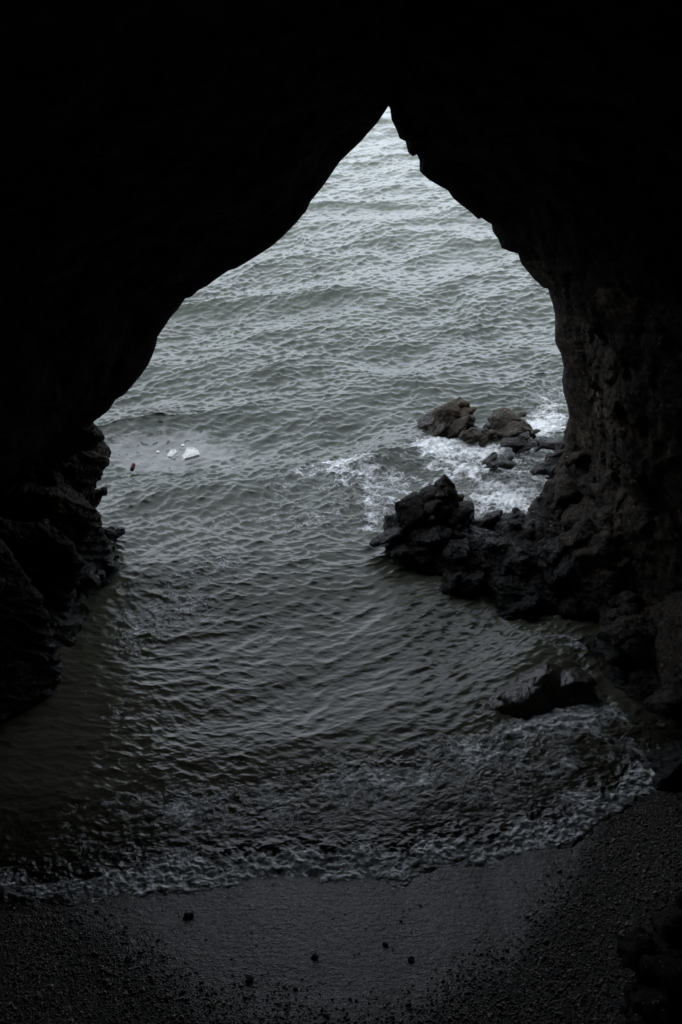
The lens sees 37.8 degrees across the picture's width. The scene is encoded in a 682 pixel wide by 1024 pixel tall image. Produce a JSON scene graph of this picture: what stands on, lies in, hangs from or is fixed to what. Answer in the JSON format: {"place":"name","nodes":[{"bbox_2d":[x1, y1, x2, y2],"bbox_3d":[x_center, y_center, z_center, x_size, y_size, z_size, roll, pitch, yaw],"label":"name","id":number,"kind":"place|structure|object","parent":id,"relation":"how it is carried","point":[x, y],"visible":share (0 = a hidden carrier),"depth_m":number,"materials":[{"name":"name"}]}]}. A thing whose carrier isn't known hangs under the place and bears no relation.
{"place":"outdoors","nodes":[
{"label":"outdoors","id":0,"kind":"place"},
{"bbox_2d":[0,106,681,911],"bbox_3d":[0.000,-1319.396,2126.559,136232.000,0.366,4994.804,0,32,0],"label":"sea","id":1,"kind":"structure","parent":0,"point":[274,662],"depth_m":12.84,"materials":[{"name":"liquid"}]},
{"bbox_2d":[0,422,124,722],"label":"rock buttress","id":2,"kind":"object","parent":1,"relation":"in","point":[59,564],"visible":0.84,"depth_m":12.22,"materials":[{"name":"black stone"}]},
{"bbox_2d":[115,462,135,470],"bbox_3d":[-3.520,-0.783,16.296,0.402,0.135,0.129,22,38,31],"label":"float","id":3,"kind":"object","parent":1,"relation":"on","point":[132,467],"visible":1,"depth_m":16.19,"materials":[{"name":"black plastic"}]},
{"bbox_2d":[167,449,176,458],"bbox_3d":[-2.809,-0.943,16.484,0.176,0.043,0.354,3,42,-2],"label":"foam board","id":4,"kind":"object","parent":1,"relation":"on","point":[171,454],"visible":1,"depth_m":16.49,"materials":[{"name":"white plastic"}]},
{"bbox_2d":[182,447,199,460],"bbox_3d":[-2.484,-0.961,16.500,0.292,0.055,0.286,-2,46,1],"label":"foam board","id":5,"kind":"object","parent":1,"relation":"on","point":[191,453],"visible":1,"depth_m":16.46,"materials":[{"name":"white plastic"}]},
{"bbox_2d":[416,397,476,438],"bbox_3d":[1.851,-1.560,17.358,1.018,0.654,0.964,0,32,0],"label":"sea rock","id":6,"kind":"object","parent":1,"relation":"in","point":[448,420],"visible":0.96,"depth_m":17.21,"materials":[{"name":"grey stone"}]},
{"bbox_2d":[458,427,478,443],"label":"sea rock","id":7,"kind":"object","parent":1,"relation":"in","point":[469,435],"visible":1,"depth_m":16.78,"materials":[{"name":"grey stone"}]},
{"bbox_2d":[384,507,583,620],"bbox_3d":[2.118,0.730,13.713,3.002,1.166,2.245,0,32,0],"label":"rock ledge","id":8,"kind":"object","parent":1,"relation":"in","point":[516,562],"visible":0.79,"depth_m":13.41,"materials":[{"name":"black stone"}]},
{"bbox_2d":[369,474,474,546],"bbox_3d":[1.165,0.087,14.118,1.528,1.205,1.120,0,32,0],"label":"boulder","id":9,"kind":"object","parent":8,"relation":"on","point":[442,502],"visible":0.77,"depth_m":13.91,"materials":[{"name":"black stone"}]},
{"bbox_2d":[482,452,516,470],"bbox_3d":[2.538,-0.803,15.919,0.542,0.218,0.443,0,32,0],"label":"sea rock","id":10,"kind":"object","parent":1,"relation":"in","point":[492,461],"visible":1,"depth_m":15.84,"materials":[{"name":"grey stone"}]},
{"bbox_2d":[460,407,540,447],"bbox_3d":[2.723,-1.359,17.209,1.268,0.698,1.022,-7,33,-12],"label":"sea rock","id":11,"kind":"object","parent":1,"relation":"in","point":[504,422],"visible":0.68,"depth_m":17.00,"materials":[{"name":"grey stone"}]},
{"bbox_2d":[500,432,536,452],"bbox_3d":[2.978,-1.148,16.586,0.636,0.323,0.391,7,33,11],"label":"sea rock","id":12,"kind":"object","parent":1,"relation":"on","point":[523,442],"visible":0.94,"depth_m":16.50,"materials":[{"name":"grey stone"}]},
{"bbox_2d":[489,662,596,720],"bbox_3d":[2.288,2.158,11.726,1.417,0.484,0.744,-13,34,-20],"label":"boulder","id":13,"kind":"object","parent":1,"relation":"in","point":[542,688],"visible":0.73,"depth_m":11.56,"materials":[{"name":"black stone"}]},
{"bbox_2d":[534,436,558,452],"bbox_3d":[3.381,-1.093,16.185,0.513,0.185,0.356,0,32,0],"label":"sea rock","id":14,"kind":"object","parent":1,"relation":"in","point":[545,442],"visible":0.69,"depth_m":16.09,"materials":[{"name":"grey stone"}]},
{"bbox_2d":[529,438,564,478],"bbox_3d":[3.513,-0.814,15.626,0.702,0.552,1.282,22,38,31],"label":"sea rock","id":15,"kind":"object","parent":1,"relation":"in","point":[548,466],"visible":0.36,"depth_m":15.39,"materials":[{"name":"grey stone"}]},
{"bbox_2d":[528,429,681,722],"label":"rock slope","id":16,"kind":"structure","parent":1,"relation":"in","point":[633,644],"depth_m":12.26,"materials":[{"name":"black stone"}]},
{"bbox_2d":[0,0,681,600],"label":"cave","id":17,"kind":"structure","parent":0,"point":[160,160],"depth_m":9.88},
{"bbox_2d":[0,786,681,1023],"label":"beach","id":18,"kind":"structure","parent":0,"point":[368,902],"depth_m":8.79,"materials":[{"name":"grey sand"}]},
{"bbox_2d":[125,955,131,961],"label":"stone","id":19,"kind":"object","parent":18,"relation":"on","point":[128,958],"visible":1,"depth_m":8.64,"materials":[{"name":"black stone"}]},
{"bbox_2d":[183,912,193,919],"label":"stone","id":20,"kind":"object","parent":18,"relation":"on","point":[188,915],"visible":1,"depth_m":9.06,"materials":[{"name":"black stone"}]},
{"bbox_2d":[246,975,253,982],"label":"stone","id":21,"kind":"object","parent":18,"relation":"on","point":[249,979],"visible":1,"depth_m":8.39,"materials":[{"name":"black stone"}]},
{"bbox_2d":[311,953,317,959],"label":"stone","id":22,"kind":"object","parent":18,"relation":"on","point":[314,956],"visible":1,"depth_m":8.61,"materials":[{"name":"black stone"}]},
{"bbox_2d":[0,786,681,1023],"bbox_3d":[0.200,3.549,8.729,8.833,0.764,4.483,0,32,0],"label":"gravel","id":23,"kind":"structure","parent":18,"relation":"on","point":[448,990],"depth_m":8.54,"materials":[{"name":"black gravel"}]},
{"bbox_2d":[408,956,414,962],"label":"stone","id":24,"kind":"object","parent":18,"relation":"on","point":[411,959],"visible":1,"depth_m":8.59,"materials":[{"name":"black stone"}]},
{"bbox_2d":[616,890,681,1023],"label":"rock","id":25,"kind":"object","parent":18,"relation":"on","point":[653,994],"visible":1,"depth_m":7.65,"materials":[{"name":"black stone"}]},
{"bbox_2d":[645,738,681,790],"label":"rock","id":26,"kind":"object","parent":18,"relation":"on","point":[666,765],"visible":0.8,"depth_m":10.57,"materials":[{"name":"black stone"}]}
]}

